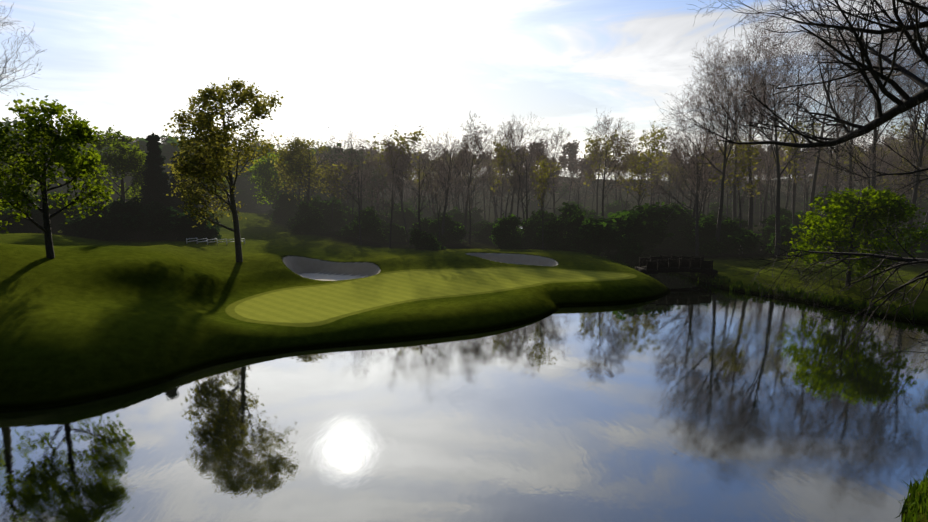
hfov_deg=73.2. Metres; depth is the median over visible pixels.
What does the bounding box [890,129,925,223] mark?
woodland tree
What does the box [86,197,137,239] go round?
shrub
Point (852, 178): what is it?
woodland tree
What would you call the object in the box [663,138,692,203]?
woodland tree
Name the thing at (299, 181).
woodland tree
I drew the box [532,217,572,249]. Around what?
shrub
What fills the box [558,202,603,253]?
shrub
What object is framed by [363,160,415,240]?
woodland tree
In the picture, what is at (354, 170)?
woodland tree
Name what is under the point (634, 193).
woodland tree
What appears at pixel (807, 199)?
woodland tree
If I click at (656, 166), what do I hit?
woodland tree
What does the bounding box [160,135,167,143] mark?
woodland tree
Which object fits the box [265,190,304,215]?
shrub
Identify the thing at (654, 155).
woodland tree
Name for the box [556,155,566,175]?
woodland tree
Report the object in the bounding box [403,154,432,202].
woodland tree
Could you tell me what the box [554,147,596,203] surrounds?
woodland tree
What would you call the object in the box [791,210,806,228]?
shrub
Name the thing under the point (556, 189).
woodland tree
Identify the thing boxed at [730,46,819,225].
bare tree
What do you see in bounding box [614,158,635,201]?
woodland tree
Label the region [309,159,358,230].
woodland tree
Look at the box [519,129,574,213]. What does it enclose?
woodland tree
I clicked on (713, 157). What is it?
woodland tree
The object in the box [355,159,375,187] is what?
woodland tree
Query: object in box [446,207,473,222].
shrub
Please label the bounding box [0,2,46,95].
bare tree
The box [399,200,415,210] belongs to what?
shrub
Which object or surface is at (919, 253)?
shrub
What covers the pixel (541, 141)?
woodland tree
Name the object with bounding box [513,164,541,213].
woodland tree
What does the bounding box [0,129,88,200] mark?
tree
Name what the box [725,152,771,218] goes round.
woodland tree
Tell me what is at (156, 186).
conifer
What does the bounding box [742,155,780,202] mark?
woodland tree
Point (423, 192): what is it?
woodland tree
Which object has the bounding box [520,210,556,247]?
shrub
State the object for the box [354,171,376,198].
woodland tree
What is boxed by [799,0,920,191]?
bare tree
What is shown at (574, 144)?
woodland tree
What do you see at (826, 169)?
woodland tree
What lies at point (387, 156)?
tall tree wood
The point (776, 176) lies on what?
woodland tree
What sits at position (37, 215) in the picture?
shrub
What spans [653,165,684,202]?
woodland tree
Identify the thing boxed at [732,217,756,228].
shrub
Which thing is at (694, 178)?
woodland tree
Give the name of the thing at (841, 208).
yellow green tree
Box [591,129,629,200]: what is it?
woodland tree
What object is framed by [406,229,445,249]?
shrub
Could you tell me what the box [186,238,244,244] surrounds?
white rail fence
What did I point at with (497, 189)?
woodland tree
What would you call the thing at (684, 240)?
shrub
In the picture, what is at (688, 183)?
woodland tree
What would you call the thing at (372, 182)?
woodland tree
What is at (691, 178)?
woodland tree
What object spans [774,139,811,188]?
woodland tree
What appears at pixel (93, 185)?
shrub
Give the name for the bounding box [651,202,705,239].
shrub
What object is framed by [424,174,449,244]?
woodland tree
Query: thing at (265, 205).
shrub
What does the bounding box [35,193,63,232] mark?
shrub
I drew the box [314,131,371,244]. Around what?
woodland tree
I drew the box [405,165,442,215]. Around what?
woodland tree
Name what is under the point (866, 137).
woodland tree
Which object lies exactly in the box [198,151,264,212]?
tree
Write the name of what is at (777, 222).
bare tree
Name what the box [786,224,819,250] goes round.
shrub
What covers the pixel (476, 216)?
shrub
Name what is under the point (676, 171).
woodland tree
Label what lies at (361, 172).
woodland tree
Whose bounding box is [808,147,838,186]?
woodland tree
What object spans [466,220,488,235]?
shrub
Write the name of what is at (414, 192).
woodland tree
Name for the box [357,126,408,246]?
woodland tree
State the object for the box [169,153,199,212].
tree
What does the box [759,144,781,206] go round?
woodland tree
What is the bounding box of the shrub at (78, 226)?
[57,201,108,237]
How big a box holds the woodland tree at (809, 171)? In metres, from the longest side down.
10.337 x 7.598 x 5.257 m
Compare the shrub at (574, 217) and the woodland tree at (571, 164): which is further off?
the woodland tree at (571, 164)
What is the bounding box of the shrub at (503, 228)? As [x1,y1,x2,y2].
[489,213,527,248]
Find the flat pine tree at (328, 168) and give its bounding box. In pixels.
[310,156,351,199]
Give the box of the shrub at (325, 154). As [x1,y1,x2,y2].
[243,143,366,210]
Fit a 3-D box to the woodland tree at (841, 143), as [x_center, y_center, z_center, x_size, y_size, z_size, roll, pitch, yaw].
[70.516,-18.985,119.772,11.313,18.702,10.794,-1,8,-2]
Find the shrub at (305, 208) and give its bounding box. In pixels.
[294,201,333,232]
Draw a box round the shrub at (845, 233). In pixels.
[823,214,861,250]
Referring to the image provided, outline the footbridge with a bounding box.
[635,255,717,277]
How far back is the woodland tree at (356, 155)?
91.03 m
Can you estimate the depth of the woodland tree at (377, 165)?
96.23 m
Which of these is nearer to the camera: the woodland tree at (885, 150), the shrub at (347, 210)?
the shrub at (347, 210)
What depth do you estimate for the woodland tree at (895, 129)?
108.11 m
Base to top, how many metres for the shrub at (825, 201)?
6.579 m
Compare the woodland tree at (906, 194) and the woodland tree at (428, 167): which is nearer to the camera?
the woodland tree at (906, 194)
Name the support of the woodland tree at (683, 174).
on the ground
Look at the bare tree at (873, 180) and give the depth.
74.93 m
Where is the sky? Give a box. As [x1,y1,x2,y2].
[0,0,927,168]
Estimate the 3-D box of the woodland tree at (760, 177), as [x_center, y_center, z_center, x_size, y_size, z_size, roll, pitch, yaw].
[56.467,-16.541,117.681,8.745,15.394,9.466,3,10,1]
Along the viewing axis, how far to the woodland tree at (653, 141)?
104.79 m
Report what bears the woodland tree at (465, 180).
on the ground
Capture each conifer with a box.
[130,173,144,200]
[140,131,182,213]
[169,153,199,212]
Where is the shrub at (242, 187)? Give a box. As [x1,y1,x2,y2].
[191,157,257,209]
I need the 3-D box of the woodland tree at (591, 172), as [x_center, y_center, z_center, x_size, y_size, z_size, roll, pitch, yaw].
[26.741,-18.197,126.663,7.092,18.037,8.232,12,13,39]
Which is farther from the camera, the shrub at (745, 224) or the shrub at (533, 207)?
the shrub at (533, 207)
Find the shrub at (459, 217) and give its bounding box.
[449,210,468,228]
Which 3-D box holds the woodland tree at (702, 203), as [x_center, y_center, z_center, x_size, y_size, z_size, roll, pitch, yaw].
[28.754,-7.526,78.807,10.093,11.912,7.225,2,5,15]
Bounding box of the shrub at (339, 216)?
[286,195,349,228]
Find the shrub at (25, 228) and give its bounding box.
[0,193,41,232]
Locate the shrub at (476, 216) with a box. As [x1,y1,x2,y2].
[467,207,487,223]
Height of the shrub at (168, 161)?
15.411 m
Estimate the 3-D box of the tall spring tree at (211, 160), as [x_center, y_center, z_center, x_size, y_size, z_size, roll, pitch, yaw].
[-20.265,-7.710,53.757,10.003,15.838,12.362,-4,10,-26]
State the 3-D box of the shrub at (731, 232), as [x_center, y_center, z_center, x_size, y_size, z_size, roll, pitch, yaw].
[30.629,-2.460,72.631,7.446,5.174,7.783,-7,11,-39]
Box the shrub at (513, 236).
[492,231,521,247]
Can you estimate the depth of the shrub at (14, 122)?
127.37 m
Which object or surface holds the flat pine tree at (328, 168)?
on the ground
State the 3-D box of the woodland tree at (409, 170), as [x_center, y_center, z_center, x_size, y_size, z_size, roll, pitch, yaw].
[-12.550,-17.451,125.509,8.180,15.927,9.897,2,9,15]
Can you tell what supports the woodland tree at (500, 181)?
on the ground
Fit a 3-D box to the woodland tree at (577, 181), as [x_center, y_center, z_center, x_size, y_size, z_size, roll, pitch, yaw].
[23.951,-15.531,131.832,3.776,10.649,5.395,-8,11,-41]
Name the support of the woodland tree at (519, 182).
on the ground
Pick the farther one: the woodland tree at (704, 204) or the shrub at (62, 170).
the shrub at (62, 170)
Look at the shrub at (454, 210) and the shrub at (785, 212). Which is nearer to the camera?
the shrub at (785, 212)
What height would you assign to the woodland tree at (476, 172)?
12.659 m
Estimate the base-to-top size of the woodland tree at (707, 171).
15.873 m
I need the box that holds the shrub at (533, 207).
[524,196,544,213]
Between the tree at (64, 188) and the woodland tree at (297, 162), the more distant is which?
the tree at (64, 188)
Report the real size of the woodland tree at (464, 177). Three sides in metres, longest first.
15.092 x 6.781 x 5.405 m
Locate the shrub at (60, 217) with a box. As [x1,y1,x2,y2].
[48,191,87,231]
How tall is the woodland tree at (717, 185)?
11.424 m
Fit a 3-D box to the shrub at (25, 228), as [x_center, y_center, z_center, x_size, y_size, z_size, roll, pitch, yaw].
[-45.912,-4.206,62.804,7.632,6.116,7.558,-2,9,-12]
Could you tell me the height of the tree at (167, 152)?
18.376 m
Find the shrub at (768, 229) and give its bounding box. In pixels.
[757,214,794,245]
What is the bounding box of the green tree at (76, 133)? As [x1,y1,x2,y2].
[0,93,113,258]
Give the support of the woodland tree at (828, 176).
on the ground
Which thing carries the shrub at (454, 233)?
on the ground
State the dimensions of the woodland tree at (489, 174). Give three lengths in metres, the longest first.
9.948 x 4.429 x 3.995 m
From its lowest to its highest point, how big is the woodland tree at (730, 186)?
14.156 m
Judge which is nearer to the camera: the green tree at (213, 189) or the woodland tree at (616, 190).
the green tree at (213, 189)
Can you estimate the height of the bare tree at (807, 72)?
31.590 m
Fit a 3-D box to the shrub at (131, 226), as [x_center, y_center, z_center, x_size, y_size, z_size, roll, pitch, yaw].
[-33.323,-3.567,64.480,5.608,6.075,8.079,4,10,26]
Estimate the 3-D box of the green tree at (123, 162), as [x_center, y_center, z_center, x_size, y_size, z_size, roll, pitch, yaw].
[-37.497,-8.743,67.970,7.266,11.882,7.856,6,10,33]
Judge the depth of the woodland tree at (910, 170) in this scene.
83.17 m
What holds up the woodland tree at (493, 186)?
on the ground
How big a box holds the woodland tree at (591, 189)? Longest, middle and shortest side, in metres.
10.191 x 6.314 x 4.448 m
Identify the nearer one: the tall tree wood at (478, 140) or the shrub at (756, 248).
the shrub at (756, 248)
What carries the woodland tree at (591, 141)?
on the ground
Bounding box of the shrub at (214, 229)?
[175,212,221,241]
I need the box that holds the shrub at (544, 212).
[530,209,557,219]
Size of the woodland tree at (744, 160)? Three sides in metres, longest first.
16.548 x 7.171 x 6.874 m
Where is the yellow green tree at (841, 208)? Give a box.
[777,185,927,285]
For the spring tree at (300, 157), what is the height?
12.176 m
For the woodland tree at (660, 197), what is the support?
on the ground
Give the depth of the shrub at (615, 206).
118.47 m
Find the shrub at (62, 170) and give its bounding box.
[46,162,74,197]
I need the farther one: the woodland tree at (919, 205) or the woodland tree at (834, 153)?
the woodland tree at (834, 153)
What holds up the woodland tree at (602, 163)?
on the ground
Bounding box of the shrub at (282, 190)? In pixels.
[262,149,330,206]
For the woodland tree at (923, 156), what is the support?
on the ground
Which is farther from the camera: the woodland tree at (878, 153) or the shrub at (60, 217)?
the woodland tree at (878, 153)
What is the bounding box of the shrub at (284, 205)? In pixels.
[270,191,300,225]
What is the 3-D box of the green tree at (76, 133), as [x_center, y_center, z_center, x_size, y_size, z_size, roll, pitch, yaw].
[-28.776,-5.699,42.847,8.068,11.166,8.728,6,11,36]
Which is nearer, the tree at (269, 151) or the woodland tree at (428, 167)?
the woodland tree at (428, 167)
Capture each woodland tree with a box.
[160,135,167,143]
[236,129,269,158]
[257,125,287,190]
[277,137,329,209]
[286,120,326,193]
[291,132,341,197]
[307,155,346,197]
[308,138,379,213]
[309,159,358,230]
[310,121,374,199]
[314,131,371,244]
[320,139,357,195]
[328,154,348,207]
[330,123,376,208]
[334,157,370,221]
[336,150,368,189]
[342,134,385,171]
[353,164,388,209]
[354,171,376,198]
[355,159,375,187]
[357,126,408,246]
[360,130,398,210]
[360,142,412,209]
[360,145,377,156]
[362,123,428,200]
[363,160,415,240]
[367,142,417,222]
[377,163,399,224]
[386,119,461,230]
[393,127,475,245]
[399,172,421,209]
[400,136,419,199]
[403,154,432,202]
[404,175,431,210]
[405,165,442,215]
[410,136,448,214]
[414,171,429,195]
[422,158,462,216]
[423,119,486,205]
[424,129,463,208]
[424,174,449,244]
[437,150,481,207]
[439,152,467,202]
[444,143,459,210]
[449,147,481,212]
[451,149,480,209]
[452,142,491,243]
[452,144,478,205]
[455,136,515,209]
[464,174,489,207]
[466,154,490,203]
[468,144,499,219]
[473,159,511,221]
[475,155,512,220]
[479,153,534,217]
[481,171,498,221]
[483,158,511,222]
[484,161,494,196]
[488,135,527,217]
[492,152,544,221]
[492,177,513,211]
[493,147,534,216]
[493,161,507,213]
[499,137,535,227]
[501,127,572,219]
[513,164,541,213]
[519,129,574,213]
[527,139,546,160]
[530,155,561,248]
[545,169,557,191]
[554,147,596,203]
[554,152,592,202]
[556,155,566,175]
[557,139,581,175]
[563,167,591,201]
[564,156,578,171]
[573,163,584,203]
[575,134,627,214]
[575,157,593,196]
[578,169,602,208]
[580,128,610,207]
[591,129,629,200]
[596,147,610,177]
[596,161,613,204]
[600,164,631,209]
[604,168,647,209]
[613,143,669,207]
[614,139,674,203]
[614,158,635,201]
[619,171,650,205]
[621,121,672,204]
[635,155,674,203]
[636,128,732,255]
[640,124,670,204]
[641,134,672,204]
[643,160,669,201]
[644,158,683,206]
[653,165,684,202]
[657,156,735,217]
[659,132,693,203]
[659,144,711,204]
[662,160,690,201]
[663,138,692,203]
[664,129,722,213]
[670,156,704,208]
[675,154,706,206]
[679,147,728,216]
[680,147,712,207]
[692,116,743,212]
[692,134,772,227]
[697,126,726,213]
[698,135,718,210]
[705,161,720,201]
[710,142,743,218]
[711,156,738,198]
[712,137,764,214]
[715,140,754,206]
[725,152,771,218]
[727,130,755,190]
[729,136,781,224]
[732,160,747,218]
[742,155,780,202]
[745,138,780,212]
[745,146,797,236]
[751,135,784,212]
[752,132,799,214]
[752,132,827,209]
[752,144,768,176]
[756,145,785,214]
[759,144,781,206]
[771,118,820,223]
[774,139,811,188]
[781,153,792,191]
[783,142,819,212]
[784,159,831,211]
[785,138,820,194]
[791,125,835,210]
[791,155,813,190]
[796,148,834,211]
[801,125,868,192]
[806,148,853,188]
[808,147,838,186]
[810,123,868,216]
[810,156,845,211]
[811,156,840,215]
[812,116,868,178]
[814,127,847,190]
[822,96,918,203]
[823,133,884,189]
[827,144,889,196]
[828,142,897,190]
[830,159,858,190]
[833,165,867,187]
[854,128,896,187]
[856,162,870,193]
[857,124,900,183]
[865,121,903,189]
[865,146,893,190]
[867,123,927,197]
[869,119,927,204]
[876,154,927,205]
[877,143,905,179]
[879,142,923,198]
[882,130,898,146]
[882,136,927,203]
[885,132,908,194]
[886,137,927,222]
[888,136,927,227]
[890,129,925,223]
[890,141,927,226]
[891,119,925,164]
[916,135,927,192]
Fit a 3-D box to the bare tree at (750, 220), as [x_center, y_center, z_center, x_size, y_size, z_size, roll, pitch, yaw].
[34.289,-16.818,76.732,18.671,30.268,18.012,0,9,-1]
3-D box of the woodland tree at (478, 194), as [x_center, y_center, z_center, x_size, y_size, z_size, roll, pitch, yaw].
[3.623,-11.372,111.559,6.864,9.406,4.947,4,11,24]
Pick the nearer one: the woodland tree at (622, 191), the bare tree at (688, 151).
the bare tree at (688, 151)
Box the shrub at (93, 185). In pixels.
[70,142,131,206]
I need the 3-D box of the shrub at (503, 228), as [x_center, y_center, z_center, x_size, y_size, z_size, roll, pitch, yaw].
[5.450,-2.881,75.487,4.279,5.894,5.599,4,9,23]
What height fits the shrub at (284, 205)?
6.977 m
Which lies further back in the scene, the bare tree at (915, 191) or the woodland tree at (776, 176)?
the woodland tree at (776, 176)
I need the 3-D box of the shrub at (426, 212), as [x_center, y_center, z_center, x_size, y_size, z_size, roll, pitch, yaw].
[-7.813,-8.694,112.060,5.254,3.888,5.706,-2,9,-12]
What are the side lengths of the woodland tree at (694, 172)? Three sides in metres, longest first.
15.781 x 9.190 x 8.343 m
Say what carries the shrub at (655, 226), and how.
on the ground
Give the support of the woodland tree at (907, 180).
on the ground
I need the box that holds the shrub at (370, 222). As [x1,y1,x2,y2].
[335,206,389,242]
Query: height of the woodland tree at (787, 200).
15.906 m
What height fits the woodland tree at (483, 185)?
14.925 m
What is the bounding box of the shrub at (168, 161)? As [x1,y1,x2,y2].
[115,136,230,193]
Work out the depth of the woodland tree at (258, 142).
120.03 m
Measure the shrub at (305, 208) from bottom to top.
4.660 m
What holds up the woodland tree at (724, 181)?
on the ground
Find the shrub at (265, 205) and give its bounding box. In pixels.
[247,173,269,210]
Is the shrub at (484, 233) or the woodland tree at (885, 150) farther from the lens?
the woodland tree at (885, 150)
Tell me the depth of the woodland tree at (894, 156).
134.82 m
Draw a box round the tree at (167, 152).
[101,135,189,204]
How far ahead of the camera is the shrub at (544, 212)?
81.23 m
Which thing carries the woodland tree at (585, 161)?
on the ground
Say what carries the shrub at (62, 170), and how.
on the ground
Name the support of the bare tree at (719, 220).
on the ground
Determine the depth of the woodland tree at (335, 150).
92.29 m
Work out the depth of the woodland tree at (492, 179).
105.21 m
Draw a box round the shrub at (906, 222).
[898,212,918,227]
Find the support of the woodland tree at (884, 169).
on the ground
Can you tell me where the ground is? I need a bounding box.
[0,172,927,521]
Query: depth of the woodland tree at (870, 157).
75.31 m
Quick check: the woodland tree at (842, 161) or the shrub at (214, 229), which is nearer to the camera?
the shrub at (214, 229)
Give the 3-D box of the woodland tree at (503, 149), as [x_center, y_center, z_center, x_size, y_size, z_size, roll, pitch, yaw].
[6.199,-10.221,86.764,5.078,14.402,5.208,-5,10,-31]
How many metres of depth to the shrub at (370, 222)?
77.86 m
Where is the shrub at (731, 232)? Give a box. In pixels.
[691,217,763,256]
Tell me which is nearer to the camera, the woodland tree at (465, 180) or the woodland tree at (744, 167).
the woodland tree at (744, 167)
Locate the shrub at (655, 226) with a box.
[600,202,680,257]
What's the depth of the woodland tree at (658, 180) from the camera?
109.61 m
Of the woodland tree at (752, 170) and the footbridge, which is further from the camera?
the woodland tree at (752, 170)
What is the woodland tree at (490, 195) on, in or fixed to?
on the ground
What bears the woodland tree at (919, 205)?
on the ground
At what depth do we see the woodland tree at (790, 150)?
80.17 m
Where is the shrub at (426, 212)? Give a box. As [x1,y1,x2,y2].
[414,202,432,218]
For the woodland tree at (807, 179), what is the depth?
114.47 m
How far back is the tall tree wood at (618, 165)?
81.46 m
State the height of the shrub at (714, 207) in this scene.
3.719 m
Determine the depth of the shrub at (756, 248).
73.76 m
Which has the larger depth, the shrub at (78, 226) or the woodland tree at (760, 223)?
the woodland tree at (760, 223)
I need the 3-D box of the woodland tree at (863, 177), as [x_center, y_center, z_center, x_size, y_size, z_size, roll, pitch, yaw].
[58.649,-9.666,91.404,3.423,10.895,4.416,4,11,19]
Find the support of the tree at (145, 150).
on the ground
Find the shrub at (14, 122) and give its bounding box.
[0,119,26,135]
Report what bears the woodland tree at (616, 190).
on the ground
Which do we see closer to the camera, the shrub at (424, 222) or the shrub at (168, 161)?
the shrub at (424, 222)
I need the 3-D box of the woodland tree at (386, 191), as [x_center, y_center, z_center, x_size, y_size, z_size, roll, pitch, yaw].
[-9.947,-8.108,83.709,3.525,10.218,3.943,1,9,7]
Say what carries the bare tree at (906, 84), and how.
on the ground
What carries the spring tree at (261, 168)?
on the ground
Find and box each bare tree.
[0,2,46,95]
[653,78,753,216]
[655,0,927,395]
[658,22,781,254]
[676,1,839,230]
[691,32,783,220]
[716,15,896,212]
[719,30,859,256]
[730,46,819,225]
[736,0,921,228]
[781,26,891,191]
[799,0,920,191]
[803,0,927,188]
[850,0,927,194]
[869,0,927,228]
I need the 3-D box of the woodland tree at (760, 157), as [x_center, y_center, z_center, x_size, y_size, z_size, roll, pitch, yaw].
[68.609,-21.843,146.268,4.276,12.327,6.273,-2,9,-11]
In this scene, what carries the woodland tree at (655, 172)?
on the ground
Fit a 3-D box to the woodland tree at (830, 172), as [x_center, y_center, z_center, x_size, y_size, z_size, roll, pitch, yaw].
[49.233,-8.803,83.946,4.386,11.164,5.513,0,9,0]
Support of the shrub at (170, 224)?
on the ground
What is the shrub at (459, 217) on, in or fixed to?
on the ground
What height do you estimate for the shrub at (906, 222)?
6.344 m
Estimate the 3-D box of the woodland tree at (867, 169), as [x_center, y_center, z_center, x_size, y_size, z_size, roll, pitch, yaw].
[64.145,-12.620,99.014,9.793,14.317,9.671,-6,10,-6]
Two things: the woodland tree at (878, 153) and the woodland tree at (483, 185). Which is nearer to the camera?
the woodland tree at (878, 153)
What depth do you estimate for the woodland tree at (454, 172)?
111.75 m
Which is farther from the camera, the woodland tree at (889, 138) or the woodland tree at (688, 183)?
the woodland tree at (889, 138)
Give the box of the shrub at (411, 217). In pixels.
[388,207,423,228]
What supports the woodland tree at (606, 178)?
on the ground
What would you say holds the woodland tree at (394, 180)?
on the ground
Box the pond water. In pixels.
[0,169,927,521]
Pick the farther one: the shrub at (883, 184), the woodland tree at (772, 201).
the shrub at (883, 184)
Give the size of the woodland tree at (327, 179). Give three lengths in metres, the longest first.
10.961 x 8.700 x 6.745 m
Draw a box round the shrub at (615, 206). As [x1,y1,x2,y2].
[598,199,633,218]
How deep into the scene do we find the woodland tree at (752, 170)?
113.73 m
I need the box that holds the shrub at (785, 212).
[774,207,803,228]
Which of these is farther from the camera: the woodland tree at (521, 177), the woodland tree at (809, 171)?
the woodland tree at (809, 171)
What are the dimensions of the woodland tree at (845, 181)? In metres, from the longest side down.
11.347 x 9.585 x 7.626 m
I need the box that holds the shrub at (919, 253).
[884,227,927,264]
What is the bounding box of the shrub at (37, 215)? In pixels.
[0,191,56,232]
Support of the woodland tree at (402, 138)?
on the ground
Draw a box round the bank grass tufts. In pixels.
[502,216,927,521]
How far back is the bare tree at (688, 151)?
78.17 m
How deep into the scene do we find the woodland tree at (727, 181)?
97.17 m
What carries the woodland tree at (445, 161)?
on the ground
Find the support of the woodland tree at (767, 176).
on the ground
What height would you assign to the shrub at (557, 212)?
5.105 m
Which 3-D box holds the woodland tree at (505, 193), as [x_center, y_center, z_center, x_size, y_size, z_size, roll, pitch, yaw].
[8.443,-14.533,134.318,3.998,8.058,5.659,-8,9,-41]
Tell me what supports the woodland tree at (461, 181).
on the ground
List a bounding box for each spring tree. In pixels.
[163,77,284,261]
[247,147,300,204]
[270,136,330,204]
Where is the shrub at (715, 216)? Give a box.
[706,211,726,221]
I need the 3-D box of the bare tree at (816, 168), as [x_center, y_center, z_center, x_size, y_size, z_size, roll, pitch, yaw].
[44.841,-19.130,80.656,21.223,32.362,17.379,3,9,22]
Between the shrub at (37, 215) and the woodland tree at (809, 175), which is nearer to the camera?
the shrub at (37, 215)
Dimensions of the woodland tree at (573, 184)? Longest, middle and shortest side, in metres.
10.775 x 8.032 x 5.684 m
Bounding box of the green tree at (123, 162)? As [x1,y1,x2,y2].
[83,125,147,205]
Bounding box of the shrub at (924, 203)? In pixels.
[913,199,927,222]
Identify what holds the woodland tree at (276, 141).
on the ground
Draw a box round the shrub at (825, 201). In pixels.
[804,189,842,216]
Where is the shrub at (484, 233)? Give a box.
[471,222,495,240]
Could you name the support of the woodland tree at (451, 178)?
on the ground
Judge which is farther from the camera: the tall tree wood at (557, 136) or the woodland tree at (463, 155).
the tall tree wood at (557, 136)
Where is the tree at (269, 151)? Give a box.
[234,143,279,162]
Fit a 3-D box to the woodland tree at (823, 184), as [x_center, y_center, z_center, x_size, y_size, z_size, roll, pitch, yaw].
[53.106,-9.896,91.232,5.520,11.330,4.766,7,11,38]
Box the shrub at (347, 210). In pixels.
[330,197,357,230]
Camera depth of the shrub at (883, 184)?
133.05 m
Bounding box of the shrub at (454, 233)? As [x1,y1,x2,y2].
[427,213,469,244]
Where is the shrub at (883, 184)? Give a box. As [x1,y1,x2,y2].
[867,178,892,192]
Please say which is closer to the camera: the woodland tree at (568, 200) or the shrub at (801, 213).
the shrub at (801, 213)
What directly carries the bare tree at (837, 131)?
on the ground
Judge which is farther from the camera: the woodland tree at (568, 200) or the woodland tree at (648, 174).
the woodland tree at (568, 200)
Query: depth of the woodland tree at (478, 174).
103.68 m
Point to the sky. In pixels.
(368, 66)
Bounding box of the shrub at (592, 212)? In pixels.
[585,209,601,218]
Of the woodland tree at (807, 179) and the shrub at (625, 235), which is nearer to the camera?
the shrub at (625, 235)
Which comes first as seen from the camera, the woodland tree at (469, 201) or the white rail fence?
the white rail fence
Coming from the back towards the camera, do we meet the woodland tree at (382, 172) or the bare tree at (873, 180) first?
the woodland tree at (382, 172)
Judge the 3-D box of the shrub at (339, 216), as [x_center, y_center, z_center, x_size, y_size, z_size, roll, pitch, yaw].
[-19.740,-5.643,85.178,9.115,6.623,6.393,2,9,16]
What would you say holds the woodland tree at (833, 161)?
on the ground
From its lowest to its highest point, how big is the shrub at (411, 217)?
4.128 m
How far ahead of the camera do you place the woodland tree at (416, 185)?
96.97 m
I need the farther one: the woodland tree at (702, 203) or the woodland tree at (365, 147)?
the woodland tree at (365, 147)
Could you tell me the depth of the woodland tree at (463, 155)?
78.08 m
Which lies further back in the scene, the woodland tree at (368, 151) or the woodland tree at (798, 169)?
the woodland tree at (368, 151)
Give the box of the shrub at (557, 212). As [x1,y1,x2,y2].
[555,201,588,216]
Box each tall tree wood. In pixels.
[376,135,415,228]
[435,109,506,238]
[475,113,552,214]
[529,123,590,214]
[579,108,647,217]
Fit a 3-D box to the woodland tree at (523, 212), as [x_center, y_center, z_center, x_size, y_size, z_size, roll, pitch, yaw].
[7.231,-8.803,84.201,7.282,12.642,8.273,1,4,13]
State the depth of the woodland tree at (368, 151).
166.23 m
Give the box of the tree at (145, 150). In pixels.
[77,137,161,207]
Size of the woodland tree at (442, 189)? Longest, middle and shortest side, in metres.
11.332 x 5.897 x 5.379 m
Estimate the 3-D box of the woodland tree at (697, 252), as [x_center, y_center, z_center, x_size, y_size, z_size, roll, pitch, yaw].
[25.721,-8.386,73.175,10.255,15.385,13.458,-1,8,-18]
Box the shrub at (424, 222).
[408,217,433,240]
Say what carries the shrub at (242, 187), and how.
on the ground
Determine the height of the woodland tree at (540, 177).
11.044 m
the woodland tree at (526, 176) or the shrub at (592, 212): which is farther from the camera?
the shrub at (592, 212)
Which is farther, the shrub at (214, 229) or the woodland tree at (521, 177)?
the woodland tree at (521, 177)
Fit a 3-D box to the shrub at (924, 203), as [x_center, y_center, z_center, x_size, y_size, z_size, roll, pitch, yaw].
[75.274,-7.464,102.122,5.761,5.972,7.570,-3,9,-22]
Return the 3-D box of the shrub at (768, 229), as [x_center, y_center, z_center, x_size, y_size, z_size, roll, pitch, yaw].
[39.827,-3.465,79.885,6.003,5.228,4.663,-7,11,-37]
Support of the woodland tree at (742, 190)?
on the ground
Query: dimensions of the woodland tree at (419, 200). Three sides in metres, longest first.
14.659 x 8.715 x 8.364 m
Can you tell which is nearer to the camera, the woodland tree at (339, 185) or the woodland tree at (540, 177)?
the woodland tree at (540, 177)
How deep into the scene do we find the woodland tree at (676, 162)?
109.65 m
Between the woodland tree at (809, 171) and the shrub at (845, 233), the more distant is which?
the woodland tree at (809, 171)
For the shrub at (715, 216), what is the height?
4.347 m
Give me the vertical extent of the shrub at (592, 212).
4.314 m
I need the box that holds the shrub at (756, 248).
[749,230,761,251]
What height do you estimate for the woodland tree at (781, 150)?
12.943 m
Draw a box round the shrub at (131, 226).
[104,197,179,240]
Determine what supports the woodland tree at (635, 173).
on the ground
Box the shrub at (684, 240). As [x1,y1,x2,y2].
[668,214,716,250]
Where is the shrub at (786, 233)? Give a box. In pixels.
[761,225,810,254]
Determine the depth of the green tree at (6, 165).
86.78 m
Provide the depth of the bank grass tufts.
47.58 m
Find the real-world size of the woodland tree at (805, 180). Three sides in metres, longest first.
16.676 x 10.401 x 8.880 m
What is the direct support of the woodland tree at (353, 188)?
on the ground
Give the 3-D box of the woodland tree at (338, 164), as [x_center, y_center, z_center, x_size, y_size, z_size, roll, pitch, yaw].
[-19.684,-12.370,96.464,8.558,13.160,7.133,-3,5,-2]
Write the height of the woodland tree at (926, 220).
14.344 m
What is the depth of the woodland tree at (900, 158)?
88.21 m
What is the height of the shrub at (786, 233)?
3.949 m
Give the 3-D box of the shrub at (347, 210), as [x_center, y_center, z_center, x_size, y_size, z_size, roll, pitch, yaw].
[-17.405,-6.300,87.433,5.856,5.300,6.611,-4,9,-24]
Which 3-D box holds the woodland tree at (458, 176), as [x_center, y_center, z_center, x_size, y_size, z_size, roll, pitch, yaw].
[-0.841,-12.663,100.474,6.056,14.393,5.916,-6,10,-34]
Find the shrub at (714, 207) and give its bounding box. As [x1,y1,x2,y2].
[709,202,737,218]
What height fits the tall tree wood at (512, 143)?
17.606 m
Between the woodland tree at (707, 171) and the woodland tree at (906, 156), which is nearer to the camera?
the woodland tree at (906, 156)
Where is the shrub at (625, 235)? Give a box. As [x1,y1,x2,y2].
[563,210,662,267]
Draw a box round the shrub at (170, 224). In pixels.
[140,206,220,240]

